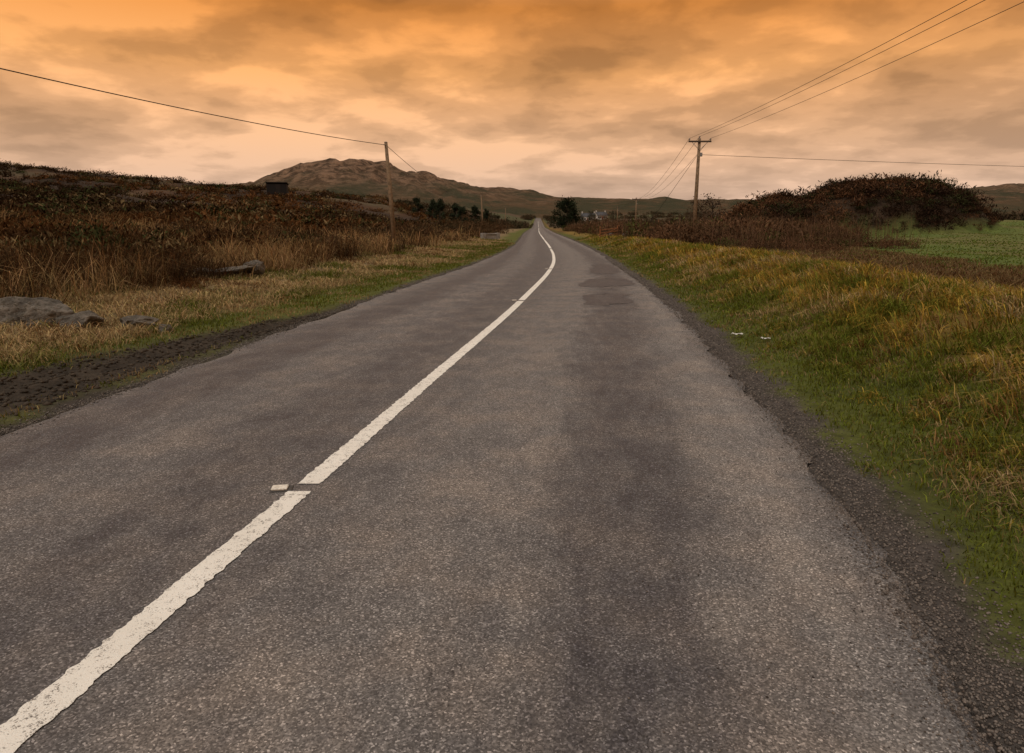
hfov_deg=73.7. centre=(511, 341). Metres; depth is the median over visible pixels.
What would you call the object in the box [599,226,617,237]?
wooden gate
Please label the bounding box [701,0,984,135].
overhead wire
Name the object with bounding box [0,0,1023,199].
sky
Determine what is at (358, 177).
mountain
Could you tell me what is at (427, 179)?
overhead wire
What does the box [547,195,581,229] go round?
round tree
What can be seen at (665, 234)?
thicket
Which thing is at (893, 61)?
overhead wire
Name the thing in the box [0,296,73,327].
boulder
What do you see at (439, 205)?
pine tree
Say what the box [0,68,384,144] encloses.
overhead wire
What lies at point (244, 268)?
boulder
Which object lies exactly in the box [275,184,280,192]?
door
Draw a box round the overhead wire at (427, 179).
[388,147,479,199]
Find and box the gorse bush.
[0,208,430,268]
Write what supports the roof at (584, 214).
on the walls
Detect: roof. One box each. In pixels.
[581,213,594,216]
[596,212,606,215]
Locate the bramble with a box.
[725,243,1023,292]
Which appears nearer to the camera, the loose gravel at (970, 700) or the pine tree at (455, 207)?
the loose gravel at (970, 700)
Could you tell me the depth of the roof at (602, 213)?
460.70 m
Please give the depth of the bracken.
17.18 m
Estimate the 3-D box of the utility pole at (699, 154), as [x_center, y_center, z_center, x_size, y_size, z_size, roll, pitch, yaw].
[16.450,-13.221,60.611,2.000,9.633,0.424,0,10,0]
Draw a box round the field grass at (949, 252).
[769,221,1023,275]
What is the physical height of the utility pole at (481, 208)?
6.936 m
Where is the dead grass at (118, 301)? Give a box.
[0,237,511,376]
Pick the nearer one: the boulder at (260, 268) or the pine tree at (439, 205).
the boulder at (260, 268)
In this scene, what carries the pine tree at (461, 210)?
on the ground at (908, 490)
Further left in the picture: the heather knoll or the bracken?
the bracken
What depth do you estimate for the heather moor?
98.40 m
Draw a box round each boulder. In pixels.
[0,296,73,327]
[55,310,106,328]
[119,315,158,329]
[155,324,172,332]
[211,264,253,273]
[243,260,264,275]
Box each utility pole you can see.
[384,142,396,243]
[480,196,482,221]
[632,197,640,219]
[688,136,711,225]
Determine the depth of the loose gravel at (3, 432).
7.67 m
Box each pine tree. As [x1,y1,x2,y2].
[410,196,422,213]
[425,198,439,217]
[433,198,445,220]
[448,203,461,221]
[456,206,468,223]
[468,205,481,222]
[483,208,491,225]
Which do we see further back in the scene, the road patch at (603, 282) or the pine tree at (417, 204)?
the pine tree at (417, 204)
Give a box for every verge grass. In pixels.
[0,241,514,426]
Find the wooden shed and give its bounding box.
[265,182,288,195]
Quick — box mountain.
[218,158,1023,217]
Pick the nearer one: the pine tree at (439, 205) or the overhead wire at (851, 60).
the overhead wire at (851, 60)
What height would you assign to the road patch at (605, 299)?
0.001 m
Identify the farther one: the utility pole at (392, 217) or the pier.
the pier
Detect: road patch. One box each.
[578,278,634,286]
[582,293,633,304]
[589,264,619,273]
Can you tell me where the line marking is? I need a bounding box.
[0,226,554,752]
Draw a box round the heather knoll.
[717,169,1004,232]
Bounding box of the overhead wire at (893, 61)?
[712,2,1022,137]
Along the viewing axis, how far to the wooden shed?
135.39 m
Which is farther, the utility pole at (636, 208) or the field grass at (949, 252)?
the utility pole at (636, 208)
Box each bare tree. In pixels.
[683,196,713,225]
[698,193,729,222]
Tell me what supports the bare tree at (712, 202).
on the ground at (908, 490)
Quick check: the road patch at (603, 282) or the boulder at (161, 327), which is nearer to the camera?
the boulder at (161, 327)
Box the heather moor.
[0,160,467,232]
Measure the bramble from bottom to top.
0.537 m
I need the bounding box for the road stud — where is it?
[269,484,293,492]
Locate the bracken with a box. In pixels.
[0,199,491,303]
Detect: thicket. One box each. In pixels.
[82,214,513,249]
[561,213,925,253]
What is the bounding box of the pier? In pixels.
[480,233,485,238]
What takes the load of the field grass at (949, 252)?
on the ground at (908, 490)
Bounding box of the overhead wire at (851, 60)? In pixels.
[691,0,965,137]
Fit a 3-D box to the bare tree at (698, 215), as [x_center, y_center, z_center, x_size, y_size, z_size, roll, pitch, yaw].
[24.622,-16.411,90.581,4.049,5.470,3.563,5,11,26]
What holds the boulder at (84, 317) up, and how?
on the ground at (908, 490)
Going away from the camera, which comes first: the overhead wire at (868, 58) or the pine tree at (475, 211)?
the overhead wire at (868, 58)
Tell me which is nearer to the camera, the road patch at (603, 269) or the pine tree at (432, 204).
the road patch at (603, 269)
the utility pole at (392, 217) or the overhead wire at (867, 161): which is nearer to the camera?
the utility pole at (392, 217)
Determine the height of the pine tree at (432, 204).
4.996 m
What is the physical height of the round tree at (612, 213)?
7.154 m
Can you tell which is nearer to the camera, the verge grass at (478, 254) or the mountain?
the verge grass at (478, 254)
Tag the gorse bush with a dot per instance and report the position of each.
(73, 235)
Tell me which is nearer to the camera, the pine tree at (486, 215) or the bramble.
the bramble
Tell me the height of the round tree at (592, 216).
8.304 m
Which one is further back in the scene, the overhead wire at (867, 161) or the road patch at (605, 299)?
the overhead wire at (867, 161)
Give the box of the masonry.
[486,234,495,238]
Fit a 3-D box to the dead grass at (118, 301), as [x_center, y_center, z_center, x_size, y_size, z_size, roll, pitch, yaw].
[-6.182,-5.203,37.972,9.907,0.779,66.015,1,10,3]
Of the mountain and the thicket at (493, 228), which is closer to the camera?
the thicket at (493, 228)
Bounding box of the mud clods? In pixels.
[0,313,327,417]
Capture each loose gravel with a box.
[0,261,479,437]
[596,259,1023,752]
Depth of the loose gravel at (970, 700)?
3.11 m
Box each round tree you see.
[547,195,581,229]
[587,211,595,220]
[608,209,618,219]
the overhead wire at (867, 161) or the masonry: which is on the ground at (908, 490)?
the masonry
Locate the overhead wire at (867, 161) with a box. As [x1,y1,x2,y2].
[716,155,1023,166]
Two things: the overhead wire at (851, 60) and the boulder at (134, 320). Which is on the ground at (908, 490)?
the boulder at (134, 320)
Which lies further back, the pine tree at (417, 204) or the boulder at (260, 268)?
the pine tree at (417, 204)
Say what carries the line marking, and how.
on the asphalt road
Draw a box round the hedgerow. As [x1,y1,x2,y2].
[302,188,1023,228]
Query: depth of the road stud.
4.13 m
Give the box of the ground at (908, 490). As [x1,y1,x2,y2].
[0,164,1023,752]
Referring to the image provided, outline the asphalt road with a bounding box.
[0,218,994,752]
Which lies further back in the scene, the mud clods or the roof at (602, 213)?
the roof at (602, 213)

